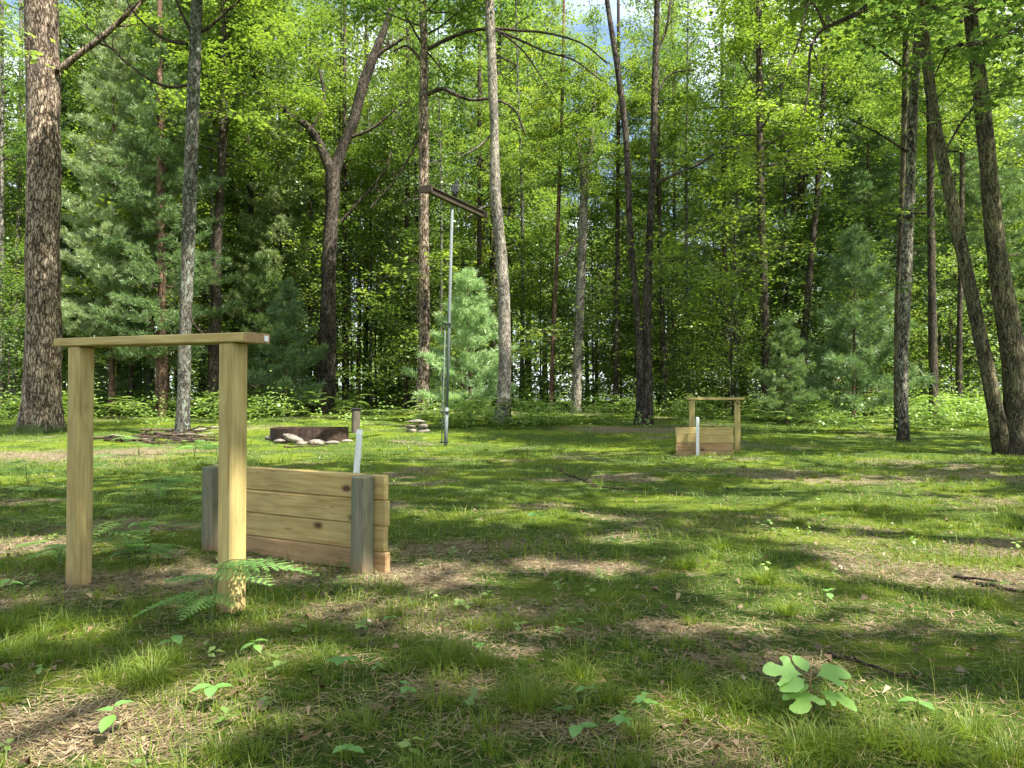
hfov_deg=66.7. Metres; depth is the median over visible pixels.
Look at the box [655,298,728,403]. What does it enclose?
sapling
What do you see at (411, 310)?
maple tree
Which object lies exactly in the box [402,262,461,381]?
sapling
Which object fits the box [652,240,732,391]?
sapling
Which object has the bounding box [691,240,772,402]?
sapling
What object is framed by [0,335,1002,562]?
undergrowth
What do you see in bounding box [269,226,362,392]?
sapling
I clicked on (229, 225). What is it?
maple tree
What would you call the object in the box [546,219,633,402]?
sapling
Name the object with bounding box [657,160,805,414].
sapling
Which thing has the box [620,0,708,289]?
maple tree
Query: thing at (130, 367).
pine tree
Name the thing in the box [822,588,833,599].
seedling
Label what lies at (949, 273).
maple tree
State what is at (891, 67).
maple tree
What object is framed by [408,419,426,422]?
stone
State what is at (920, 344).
sapling
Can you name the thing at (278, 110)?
maple tree
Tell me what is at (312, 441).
stone
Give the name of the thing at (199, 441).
fern
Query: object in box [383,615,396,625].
seedling
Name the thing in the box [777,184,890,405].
sapling
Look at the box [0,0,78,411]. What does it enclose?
slender tree
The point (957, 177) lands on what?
maple tree
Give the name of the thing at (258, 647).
seedling
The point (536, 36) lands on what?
maple tree
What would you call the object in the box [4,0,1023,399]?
sky
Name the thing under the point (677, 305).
sapling
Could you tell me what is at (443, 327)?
sapling
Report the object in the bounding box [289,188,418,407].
sapling
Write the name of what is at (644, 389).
twin stem tree
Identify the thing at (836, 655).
fallen branch
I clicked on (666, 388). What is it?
sapling
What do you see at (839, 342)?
young pine
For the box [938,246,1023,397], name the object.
sapling
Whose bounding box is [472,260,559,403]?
sapling
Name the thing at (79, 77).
slender tree
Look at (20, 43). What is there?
maple tree
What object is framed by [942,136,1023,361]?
maple tree
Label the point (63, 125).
tall pine
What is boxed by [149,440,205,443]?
fallen branch
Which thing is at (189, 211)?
lichen tree
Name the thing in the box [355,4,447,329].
maple tree
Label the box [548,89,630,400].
maple tree
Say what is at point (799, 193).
maple tree
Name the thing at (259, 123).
leafy bough
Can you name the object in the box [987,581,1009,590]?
seedling
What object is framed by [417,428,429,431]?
stone
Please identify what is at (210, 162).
slender tree
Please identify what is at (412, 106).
slender tree
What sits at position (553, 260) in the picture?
sapling
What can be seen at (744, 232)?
slender tree
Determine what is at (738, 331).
sapling
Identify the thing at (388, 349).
sapling
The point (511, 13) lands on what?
maple tree
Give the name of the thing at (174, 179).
tall pine
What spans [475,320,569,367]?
leafy bough
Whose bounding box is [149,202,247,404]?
sapling
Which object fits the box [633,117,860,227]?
leafy bough
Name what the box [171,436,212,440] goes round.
fallen branch
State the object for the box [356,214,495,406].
sapling
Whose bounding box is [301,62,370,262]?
slender tree
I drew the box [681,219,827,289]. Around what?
leafy bough
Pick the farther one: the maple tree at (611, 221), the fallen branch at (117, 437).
the maple tree at (611, 221)
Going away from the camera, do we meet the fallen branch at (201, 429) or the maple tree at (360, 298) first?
the fallen branch at (201, 429)
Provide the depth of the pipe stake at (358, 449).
4.34 m
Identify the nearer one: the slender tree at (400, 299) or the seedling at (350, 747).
the seedling at (350, 747)
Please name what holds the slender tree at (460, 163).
on the ground at (620, 434)
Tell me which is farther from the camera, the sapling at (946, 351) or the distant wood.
the distant wood
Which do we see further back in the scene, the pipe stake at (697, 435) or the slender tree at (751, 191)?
the slender tree at (751, 191)
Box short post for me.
[350,408,361,433]
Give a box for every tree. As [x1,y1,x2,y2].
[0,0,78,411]
[0,4,66,73]
[4,0,80,408]
[4,0,108,277]
[4,0,181,336]
[4,2,23,256]
[4,89,25,354]
[4,112,94,368]
[4,131,63,363]
[4,135,96,370]
[5,7,79,269]
[10,0,146,434]
[14,1,138,276]
[14,81,225,414]
[58,0,253,406]
[59,0,214,403]
[60,0,139,300]
[60,50,223,402]
[61,1,189,394]
[61,1,217,401]
[62,0,171,388]
[64,0,240,436]
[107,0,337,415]
[119,1,293,397]
[121,1,234,395]
[140,159,231,401]
[143,2,275,393]
[155,0,339,402]
[156,13,290,390]
[194,139,275,320]
[195,157,280,372]
[199,0,354,284]
[217,3,328,372]
[221,128,323,372]
[229,0,338,303]
[262,0,365,407]
[273,0,373,325]
[276,0,354,379]
[278,0,355,323]
[279,0,387,406]
[280,51,347,309]
[285,1,403,406]
[289,69,364,257]
[290,0,448,401]
[299,0,625,422]
[300,49,373,256]
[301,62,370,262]
[301,184,338,381]
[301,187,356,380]
[302,2,411,400]
[302,56,359,254]
[305,162,397,380]
[321,0,404,405]
[321,179,383,400]
[329,71,378,403]
[330,2,447,402]
[338,193,415,401]
[340,88,417,406]
[347,68,409,401]
[349,128,487,371]
[350,5,465,408]
[352,0,461,400]
[354,11,432,401]
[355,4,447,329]
[358,1,469,405]
[361,207,458,377]
[373,109,496,358]
[375,0,471,213]
[377,15,462,241]
[379,85,456,407]
[382,0,485,407]
[382,32,476,247]
[387,0,489,411]
[387,200,418,401]
[390,0,579,401]
[392,77,457,258]
[395,67,447,400]
[409,92,478,393]
[411,32,518,384]
[418,0,509,386]
[429,8,538,405]
[435,0,547,386]
[436,0,512,424]
[436,207,498,399]
[455,0,575,393]
[456,25,577,395]
[463,31,524,325]
[465,0,576,405]
[466,0,590,401]
[470,2,608,400]
[484,4,576,328]
[495,0,596,401]
[516,0,601,351]
[517,31,638,412]
[524,148,632,398]
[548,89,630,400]
[549,0,629,399]
[549,100,588,273]
[560,156,674,376]
[562,0,673,410]
[583,191,645,378]
[585,63,645,322]
[591,0,716,401]
[591,191,690,393]
[595,19,715,409]
[605,0,763,424]
[615,0,718,378]
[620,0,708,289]
[622,0,741,409]
[626,42,711,397]
[633,16,709,406]
[637,0,716,317]
[637,0,872,414]
[658,189,740,378]
[666,163,759,401]
[674,1,792,408]
[682,136,789,384]
[691,0,781,397]
[703,0,896,391]
[707,2,887,400]
[707,3,821,392]
[710,130,756,288]
[731,0,845,406]
[731,1,920,412]
[740,39,819,393]
[744,0,879,393]
[747,131,825,360]
[753,54,899,395]
[764,0,1022,442]
[764,0,1023,456]
[766,0,1011,431]
[787,53,836,305]
[788,4,957,398]
[790,0,1017,404]
[805,143,827,401]
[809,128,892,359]
[809,173,926,400]
[811,167,894,362]
[840,0,979,390]
[843,31,944,377]
[859,0,1021,423]
[863,0,1023,417]
[865,5,1004,395]
[872,131,993,400]
[886,60,1022,400]
[915,30,1003,384]
[919,27,1023,330]
[919,103,1023,367]
[920,154,1021,401]
[922,82,1010,397]
[939,89,1023,357]
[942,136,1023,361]
[967,7,1023,242]
[973,9,1023,258]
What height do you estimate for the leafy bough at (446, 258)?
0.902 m
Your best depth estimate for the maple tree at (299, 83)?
49.11 m
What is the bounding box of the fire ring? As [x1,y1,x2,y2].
[270,427,348,442]
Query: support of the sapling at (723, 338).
on the ground at (620, 434)
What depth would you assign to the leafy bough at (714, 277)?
19.70 m
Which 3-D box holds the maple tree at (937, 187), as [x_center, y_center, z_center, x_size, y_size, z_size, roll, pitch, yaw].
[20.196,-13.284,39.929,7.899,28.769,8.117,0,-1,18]
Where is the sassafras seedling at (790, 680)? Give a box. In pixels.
[763,655,856,720]
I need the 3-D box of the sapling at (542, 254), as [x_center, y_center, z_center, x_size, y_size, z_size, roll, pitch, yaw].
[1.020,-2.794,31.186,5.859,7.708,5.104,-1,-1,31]
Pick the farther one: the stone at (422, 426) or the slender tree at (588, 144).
the slender tree at (588, 144)
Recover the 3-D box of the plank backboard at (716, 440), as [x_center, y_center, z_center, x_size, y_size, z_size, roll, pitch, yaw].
[3.197,0.979,12.918,0.958,0.518,0.040,0,-1,2]
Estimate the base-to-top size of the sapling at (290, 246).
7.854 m
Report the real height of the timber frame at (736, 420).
1.154 m
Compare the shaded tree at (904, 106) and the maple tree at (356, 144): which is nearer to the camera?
the shaded tree at (904, 106)
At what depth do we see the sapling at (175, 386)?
35.64 m
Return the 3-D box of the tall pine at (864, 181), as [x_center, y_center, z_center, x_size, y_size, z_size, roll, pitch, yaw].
[13.710,-6.715,30.241,6.151,15.556,4.790,-1,-1,33]
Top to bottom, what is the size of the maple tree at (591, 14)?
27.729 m
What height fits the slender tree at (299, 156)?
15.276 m
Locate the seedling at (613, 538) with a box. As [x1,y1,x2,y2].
[599,537,616,548]
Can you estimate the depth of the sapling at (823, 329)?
25.97 m
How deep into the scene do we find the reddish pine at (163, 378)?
24.00 m
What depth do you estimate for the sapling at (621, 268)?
35.73 m
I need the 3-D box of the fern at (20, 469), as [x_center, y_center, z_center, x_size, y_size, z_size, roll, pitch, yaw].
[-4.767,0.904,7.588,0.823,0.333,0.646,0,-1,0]
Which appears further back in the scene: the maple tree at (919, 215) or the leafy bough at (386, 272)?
the maple tree at (919, 215)
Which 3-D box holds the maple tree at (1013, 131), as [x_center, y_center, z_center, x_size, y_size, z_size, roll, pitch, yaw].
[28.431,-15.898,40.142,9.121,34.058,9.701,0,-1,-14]
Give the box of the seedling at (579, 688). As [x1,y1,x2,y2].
[576,686,598,697]
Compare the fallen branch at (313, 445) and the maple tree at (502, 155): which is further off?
the maple tree at (502, 155)
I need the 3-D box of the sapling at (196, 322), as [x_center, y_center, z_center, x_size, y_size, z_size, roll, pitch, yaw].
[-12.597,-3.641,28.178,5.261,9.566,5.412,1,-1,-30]
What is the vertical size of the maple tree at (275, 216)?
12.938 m
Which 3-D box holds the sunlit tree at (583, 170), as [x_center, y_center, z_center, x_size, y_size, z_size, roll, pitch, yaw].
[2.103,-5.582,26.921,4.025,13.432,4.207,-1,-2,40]
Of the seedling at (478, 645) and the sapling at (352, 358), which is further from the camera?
the sapling at (352, 358)
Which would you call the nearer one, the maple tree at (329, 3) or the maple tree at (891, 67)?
the maple tree at (891, 67)
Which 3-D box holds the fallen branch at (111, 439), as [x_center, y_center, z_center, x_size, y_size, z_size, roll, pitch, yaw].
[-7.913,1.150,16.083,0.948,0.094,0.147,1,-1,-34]
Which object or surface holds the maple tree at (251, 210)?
on the ground at (620, 434)
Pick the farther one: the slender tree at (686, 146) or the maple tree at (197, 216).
the maple tree at (197, 216)
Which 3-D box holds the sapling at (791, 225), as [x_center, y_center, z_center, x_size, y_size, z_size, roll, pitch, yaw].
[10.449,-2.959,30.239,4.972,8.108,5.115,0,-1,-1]
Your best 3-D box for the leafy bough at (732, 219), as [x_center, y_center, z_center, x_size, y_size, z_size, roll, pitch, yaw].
[5.778,-4.346,21.856,6.248,2.244,4.571,1,-2,-38]
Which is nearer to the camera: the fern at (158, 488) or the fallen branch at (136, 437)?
the fern at (158, 488)
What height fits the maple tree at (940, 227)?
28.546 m
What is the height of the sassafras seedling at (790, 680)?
0.180 m
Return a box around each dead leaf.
[192,639,209,647]
[252,700,266,712]
[298,730,322,740]
[729,641,739,647]
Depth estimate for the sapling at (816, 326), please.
27.05 m
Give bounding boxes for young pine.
[62,282,171,410]
[197,252,311,405]
[247,276,329,415]
[399,266,518,420]
[752,315,828,424]
[780,221,938,418]
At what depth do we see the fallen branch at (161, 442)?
15.56 m
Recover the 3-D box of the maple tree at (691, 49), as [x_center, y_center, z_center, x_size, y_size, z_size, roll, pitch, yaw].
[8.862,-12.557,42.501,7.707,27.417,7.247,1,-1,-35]
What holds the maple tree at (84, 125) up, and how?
on the ground at (620, 434)
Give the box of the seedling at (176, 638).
[158,635,185,644]
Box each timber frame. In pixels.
[54,332,269,612]
[687,398,744,451]
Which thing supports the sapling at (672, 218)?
on the ground at (620, 434)
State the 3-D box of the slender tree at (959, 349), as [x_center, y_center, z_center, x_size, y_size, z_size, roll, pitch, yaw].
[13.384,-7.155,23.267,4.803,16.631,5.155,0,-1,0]
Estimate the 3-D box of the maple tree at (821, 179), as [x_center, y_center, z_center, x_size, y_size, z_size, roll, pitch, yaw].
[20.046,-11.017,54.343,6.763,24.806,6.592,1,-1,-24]
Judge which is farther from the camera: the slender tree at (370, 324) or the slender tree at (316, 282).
the slender tree at (316, 282)
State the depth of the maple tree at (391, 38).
36.23 m
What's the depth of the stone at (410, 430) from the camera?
18.10 m
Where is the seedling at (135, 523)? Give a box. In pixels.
[128,522,150,538]
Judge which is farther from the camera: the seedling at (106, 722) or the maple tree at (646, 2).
the maple tree at (646, 2)
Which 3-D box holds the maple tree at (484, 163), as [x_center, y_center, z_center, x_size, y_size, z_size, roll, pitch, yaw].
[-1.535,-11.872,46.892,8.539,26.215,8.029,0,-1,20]
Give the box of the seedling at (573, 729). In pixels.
[569,721,597,743]
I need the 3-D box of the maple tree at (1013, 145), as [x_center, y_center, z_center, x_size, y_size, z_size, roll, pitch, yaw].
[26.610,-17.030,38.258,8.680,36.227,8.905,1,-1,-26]
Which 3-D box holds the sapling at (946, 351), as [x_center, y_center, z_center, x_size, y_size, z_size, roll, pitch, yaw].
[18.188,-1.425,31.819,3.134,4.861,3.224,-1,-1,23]
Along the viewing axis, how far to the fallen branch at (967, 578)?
3.88 m
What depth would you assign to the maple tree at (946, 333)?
40.19 m
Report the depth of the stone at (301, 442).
15.29 m
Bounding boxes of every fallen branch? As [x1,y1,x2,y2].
[93,436,152,442]
[103,438,153,441]
[110,434,167,439]
[130,430,157,437]
[138,435,185,440]
[139,442,180,443]
[140,428,201,432]
[140,430,192,434]
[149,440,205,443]
[154,431,218,438]
[165,426,218,435]
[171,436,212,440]
[181,436,215,441]
[186,424,215,430]
[283,442,337,447]
[556,466,597,485]
[592,485,631,489]
[683,703,740,733]
[826,650,905,677]
[952,575,1002,582]
[975,581,1023,592]
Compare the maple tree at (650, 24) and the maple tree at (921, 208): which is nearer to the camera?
the maple tree at (921, 208)
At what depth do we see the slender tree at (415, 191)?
28.99 m
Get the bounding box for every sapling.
[0,238,75,417]
[0,245,24,395]
[0,259,24,413]
[4,229,78,389]
[4,236,22,393]
[10,226,93,401]
[94,165,237,407]
[141,277,206,400]
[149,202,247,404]
[153,207,264,403]
[248,265,315,407]
[250,210,319,381]
[254,213,382,393]
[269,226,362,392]
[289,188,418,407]
[297,257,364,382]
[343,222,478,402]
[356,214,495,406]
[358,257,437,408]
[362,295,415,404]
[380,218,515,394]
[400,235,534,388]
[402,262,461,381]
[403,241,517,393]
[413,263,473,381]
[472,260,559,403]
[484,220,623,406]
[487,193,614,405]
[510,205,598,401]
[523,198,659,408]
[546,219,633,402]
[555,244,677,398]
[582,251,683,405]
[583,170,733,391]
[591,274,681,399]
[598,235,714,404]
[607,235,722,412]
[619,242,714,402]
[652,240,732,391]
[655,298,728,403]
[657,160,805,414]
[676,246,772,404]
[690,269,761,405]
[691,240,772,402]
[700,292,761,402]
[717,226,817,390]
[721,205,837,395]
[742,277,810,390]
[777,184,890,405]
[789,195,921,388]
[789,227,927,413]
[806,224,928,417]
[807,260,919,411]
[810,269,918,399]
[867,273,944,398]
[882,244,1002,411]
[883,241,969,404]
[887,195,1016,391]
[925,295,985,391]
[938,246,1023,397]
[940,218,1023,389]
[997,200,1023,380]
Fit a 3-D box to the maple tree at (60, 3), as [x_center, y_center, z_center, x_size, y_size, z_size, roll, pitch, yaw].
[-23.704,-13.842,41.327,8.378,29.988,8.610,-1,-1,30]
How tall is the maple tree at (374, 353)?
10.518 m
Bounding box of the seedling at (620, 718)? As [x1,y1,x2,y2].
[607,710,632,741]
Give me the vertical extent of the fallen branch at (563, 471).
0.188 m
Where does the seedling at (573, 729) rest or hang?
on the ground at (620, 434)
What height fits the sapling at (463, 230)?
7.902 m
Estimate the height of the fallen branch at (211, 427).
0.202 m
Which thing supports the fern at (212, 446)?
on the ground at (620, 434)
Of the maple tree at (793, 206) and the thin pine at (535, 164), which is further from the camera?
the maple tree at (793, 206)
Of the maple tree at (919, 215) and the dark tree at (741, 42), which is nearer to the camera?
the dark tree at (741, 42)
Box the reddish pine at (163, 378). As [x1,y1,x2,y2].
[156,0,168,416]
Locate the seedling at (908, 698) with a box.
[897,696,934,709]
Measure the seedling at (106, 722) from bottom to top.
0.105 m
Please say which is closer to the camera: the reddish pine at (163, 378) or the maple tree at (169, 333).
the reddish pine at (163, 378)
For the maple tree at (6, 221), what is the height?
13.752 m
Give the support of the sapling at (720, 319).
on the ground at (620, 434)
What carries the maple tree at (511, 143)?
on the ground at (620, 434)
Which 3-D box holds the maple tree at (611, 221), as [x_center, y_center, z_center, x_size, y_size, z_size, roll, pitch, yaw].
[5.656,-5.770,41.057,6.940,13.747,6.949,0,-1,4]
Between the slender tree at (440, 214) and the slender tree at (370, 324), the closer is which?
the slender tree at (440, 214)
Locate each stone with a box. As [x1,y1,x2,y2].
[273,439,285,443]
[283,433,303,443]
[296,441,307,444]
[308,439,323,444]
[324,441,338,443]
[341,439,352,442]
[405,424,416,428]
[406,429,416,432]
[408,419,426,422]
[416,423,427,428]
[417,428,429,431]
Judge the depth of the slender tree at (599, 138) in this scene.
28.00 m
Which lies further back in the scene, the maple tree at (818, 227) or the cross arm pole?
the maple tree at (818, 227)
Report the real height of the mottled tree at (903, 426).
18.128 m
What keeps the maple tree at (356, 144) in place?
on the ground at (620, 434)
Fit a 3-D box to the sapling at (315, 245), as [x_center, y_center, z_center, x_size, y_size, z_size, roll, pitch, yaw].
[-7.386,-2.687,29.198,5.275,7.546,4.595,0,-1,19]
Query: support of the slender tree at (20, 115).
on the ground at (620, 434)
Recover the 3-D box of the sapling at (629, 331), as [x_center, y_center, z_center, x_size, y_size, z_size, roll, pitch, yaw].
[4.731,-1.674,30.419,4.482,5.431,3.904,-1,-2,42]
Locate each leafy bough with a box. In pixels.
[166,71,321,146]
[351,240,461,303]
[404,248,475,280]
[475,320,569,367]
[532,280,659,345]
[609,185,814,267]
[616,228,792,310]
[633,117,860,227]
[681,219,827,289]
[761,169,945,247]
[789,272,937,337]
[822,0,1020,58]
[888,0,1023,88]
[901,58,1023,134]
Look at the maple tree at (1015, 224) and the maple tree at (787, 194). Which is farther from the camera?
the maple tree at (787, 194)
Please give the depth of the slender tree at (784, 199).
31.52 m
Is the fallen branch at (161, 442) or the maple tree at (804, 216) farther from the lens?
the maple tree at (804, 216)
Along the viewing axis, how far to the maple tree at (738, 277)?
44.69 m
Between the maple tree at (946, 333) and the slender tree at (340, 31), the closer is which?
the slender tree at (340, 31)
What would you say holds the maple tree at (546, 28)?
on the ground at (620, 434)
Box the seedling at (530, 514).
[526,512,543,525]
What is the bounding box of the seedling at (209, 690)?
[190,682,232,709]
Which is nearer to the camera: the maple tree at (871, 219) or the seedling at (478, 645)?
the seedling at (478, 645)
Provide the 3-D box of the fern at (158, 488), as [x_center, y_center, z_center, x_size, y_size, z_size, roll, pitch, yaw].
[-2.918,0.916,6.674,0.531,0.239,0.636,0,-1,21]
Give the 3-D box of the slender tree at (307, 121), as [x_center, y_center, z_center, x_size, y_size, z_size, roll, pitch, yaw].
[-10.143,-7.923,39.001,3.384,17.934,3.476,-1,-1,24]
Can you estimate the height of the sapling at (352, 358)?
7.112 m
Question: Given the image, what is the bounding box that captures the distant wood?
[6,268,1001,394]
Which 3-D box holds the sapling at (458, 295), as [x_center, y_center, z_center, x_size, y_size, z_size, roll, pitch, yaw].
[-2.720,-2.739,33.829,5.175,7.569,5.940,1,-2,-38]
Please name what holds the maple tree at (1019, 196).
on the ground at (620, 434)
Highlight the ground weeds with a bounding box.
[0,445,1023,766]
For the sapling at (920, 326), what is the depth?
23.92 m
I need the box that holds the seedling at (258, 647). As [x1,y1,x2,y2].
[240,638,268,655]
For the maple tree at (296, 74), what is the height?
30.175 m
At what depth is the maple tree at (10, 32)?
55.67 m
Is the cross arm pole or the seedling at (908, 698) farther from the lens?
the cross arm pole
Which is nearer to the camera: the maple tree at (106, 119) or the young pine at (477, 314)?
the young pine at (477, 314)
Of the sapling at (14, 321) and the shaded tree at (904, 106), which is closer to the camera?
the shaded tree at (904, 106)
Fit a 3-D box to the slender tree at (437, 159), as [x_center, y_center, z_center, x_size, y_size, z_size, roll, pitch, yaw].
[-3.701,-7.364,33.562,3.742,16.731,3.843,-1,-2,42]
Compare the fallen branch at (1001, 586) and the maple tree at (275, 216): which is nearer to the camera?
the fallen branch at (1001, 586)
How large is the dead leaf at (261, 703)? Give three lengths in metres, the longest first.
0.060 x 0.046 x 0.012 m
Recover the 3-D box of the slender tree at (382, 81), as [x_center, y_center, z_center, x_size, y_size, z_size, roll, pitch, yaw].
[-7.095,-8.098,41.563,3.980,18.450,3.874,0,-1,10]
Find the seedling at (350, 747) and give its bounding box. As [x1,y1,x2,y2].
[332,744,363,762]
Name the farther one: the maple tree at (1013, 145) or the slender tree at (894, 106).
the maple tree at (1013, 145)
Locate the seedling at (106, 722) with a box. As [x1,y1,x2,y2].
[96,700,133,740]
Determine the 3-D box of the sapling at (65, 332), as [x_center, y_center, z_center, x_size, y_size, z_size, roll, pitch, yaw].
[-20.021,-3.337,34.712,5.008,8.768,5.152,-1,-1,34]
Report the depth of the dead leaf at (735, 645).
2.83 m
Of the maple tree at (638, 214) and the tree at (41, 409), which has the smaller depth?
the tree at (41, 409)
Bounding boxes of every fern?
[0,460,64,490]
[24,543,65,568]
[93,454,122,473]
[102,539,181,561]
[113,436,164,455]
[121,477,201,501]
[133,556,319,621]
[168,439,213,455]
[198,445,247,463]
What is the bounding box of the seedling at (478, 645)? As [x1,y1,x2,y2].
[472,642,485,648]
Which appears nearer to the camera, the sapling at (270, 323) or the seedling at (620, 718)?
the seedling at (620, 718)
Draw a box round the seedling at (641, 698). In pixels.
[631,691,658,723]
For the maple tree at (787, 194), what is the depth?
52.35 m
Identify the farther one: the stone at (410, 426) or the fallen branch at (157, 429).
the stone at (410, 426)
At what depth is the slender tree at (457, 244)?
29.02 m
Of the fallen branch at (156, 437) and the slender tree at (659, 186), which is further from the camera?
the slender tree at (659, 186)
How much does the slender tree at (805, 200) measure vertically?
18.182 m
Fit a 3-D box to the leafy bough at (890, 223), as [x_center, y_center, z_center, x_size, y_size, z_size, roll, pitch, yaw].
[6.444,-3.150,14.386,2.994,1.485,2.274,-1,-1,36]
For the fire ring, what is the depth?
15.62 m
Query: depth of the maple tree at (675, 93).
55.04 m
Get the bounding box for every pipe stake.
[353,429,362,472]
[696,417,698,454]
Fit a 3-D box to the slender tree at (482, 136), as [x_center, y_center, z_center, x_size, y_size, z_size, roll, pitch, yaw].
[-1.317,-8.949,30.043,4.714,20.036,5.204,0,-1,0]
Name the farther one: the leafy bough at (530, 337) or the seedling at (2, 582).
the leafy bough at (530, 337)
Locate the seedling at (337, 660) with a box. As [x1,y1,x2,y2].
[325,656,358,686]
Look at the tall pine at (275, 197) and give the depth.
30.62 m
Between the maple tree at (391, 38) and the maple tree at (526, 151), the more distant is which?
the maple tree at (526, 151)
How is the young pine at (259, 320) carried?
on the ground at (620, 434)
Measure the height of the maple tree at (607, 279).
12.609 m
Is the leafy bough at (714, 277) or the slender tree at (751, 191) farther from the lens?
the slender tree at (751, 191)
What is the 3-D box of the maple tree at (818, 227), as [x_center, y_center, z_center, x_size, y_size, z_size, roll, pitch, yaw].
[14.757,-6.924,34.379,7.644,15.836,7.130,1,-2,-43]
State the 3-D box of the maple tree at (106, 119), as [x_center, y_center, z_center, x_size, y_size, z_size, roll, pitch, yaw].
[-14.419,-5.605,29.178,6.447,13.408,6.456,1,-2,-43]
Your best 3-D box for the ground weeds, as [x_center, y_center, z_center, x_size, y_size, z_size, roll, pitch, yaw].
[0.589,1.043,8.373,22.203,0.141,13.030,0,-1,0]
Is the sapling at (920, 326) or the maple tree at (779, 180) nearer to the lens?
the sapling at (920, 326)
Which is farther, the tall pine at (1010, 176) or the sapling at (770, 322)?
the sapling at (770, 322)
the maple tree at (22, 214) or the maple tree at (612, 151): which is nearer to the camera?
the maple tree at (22, 214)
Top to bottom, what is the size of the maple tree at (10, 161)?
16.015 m
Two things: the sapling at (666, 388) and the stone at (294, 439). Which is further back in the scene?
the sapling at (666, 388)
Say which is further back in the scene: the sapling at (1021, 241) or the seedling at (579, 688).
the sapling at (1021, 241)
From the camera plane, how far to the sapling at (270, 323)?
29.99 m
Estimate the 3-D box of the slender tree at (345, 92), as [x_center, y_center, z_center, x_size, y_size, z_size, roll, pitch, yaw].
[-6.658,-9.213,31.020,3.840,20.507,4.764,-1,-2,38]
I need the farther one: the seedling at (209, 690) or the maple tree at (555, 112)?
the maple tree at (555, 112)
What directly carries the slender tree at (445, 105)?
on the ground at (620, 434)
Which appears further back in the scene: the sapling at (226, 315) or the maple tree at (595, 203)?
the maple tree at (595, 203)
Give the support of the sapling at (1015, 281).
on the ground at (620, 434)
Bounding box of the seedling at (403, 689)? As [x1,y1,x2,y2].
[399,680,415,700]
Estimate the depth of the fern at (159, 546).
4.33 m
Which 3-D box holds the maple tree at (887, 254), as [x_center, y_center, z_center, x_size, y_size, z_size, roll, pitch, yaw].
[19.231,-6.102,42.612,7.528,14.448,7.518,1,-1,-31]
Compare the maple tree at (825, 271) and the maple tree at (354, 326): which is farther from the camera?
the maple tree at (354, 326)
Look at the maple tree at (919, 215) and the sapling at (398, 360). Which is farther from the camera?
the maple tree at (919, 215)
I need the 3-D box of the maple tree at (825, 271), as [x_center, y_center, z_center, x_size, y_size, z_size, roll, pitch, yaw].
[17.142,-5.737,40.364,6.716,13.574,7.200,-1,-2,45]
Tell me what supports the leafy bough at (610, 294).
attached to the twin stem tree at (644, 389)
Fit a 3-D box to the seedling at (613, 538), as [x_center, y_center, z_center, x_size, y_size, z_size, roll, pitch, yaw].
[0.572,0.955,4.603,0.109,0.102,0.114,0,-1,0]
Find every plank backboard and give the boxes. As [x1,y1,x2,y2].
[202,464,389,574]
[675,427,733,455]
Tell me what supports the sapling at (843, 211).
on the ground at (620, 434)
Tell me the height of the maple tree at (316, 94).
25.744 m
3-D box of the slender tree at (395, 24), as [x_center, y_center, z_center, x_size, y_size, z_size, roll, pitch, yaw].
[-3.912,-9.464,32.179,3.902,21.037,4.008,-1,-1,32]
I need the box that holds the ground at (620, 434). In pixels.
[0,400,1023,767]
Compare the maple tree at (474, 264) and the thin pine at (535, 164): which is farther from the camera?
the maple tree at (474, 264)
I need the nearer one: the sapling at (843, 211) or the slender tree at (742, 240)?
the sapling at (843, 211)
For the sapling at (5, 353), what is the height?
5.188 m
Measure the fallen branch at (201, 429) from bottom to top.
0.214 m
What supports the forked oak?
on the ground at (620, 434)
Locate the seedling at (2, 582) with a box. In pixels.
[0,579,22,595]
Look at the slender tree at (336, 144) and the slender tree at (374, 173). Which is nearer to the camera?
the slender tree at (374, 173)
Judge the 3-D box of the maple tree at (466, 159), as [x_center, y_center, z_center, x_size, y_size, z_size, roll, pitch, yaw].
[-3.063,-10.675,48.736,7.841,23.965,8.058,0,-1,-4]
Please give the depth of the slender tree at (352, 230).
33.35 m
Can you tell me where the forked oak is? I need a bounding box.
[121,0,416,412]
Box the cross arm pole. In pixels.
[419,180,487,446]
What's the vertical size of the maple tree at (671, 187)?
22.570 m
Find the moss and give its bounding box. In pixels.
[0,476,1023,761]
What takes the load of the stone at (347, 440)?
on the ground at (620, 434)
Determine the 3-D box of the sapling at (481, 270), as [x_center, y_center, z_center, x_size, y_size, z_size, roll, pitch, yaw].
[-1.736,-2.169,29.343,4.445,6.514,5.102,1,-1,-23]
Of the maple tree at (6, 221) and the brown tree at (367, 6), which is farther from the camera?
the maple tree at (6, 221)
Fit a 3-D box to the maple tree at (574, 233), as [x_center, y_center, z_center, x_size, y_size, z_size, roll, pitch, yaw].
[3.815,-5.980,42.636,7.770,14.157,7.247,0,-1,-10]
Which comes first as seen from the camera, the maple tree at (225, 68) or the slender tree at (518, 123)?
the maple tree at (225, 68)
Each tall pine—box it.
[4,45,105,364]
[15,0,206,415]
[83,0,243,415]
[178,56,294,357]
[221,51,339,358]
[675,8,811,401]
[785,13,955,405]
[896,1,1023,363]
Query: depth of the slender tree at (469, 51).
35.03 m
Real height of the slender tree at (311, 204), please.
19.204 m
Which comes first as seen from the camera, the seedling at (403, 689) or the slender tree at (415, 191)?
the seedling at (403, 689)
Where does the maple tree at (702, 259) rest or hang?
on the ground at (620, 434)
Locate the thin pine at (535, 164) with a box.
[502,0,617,410]
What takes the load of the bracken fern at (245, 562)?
on the ground at (620, 434)

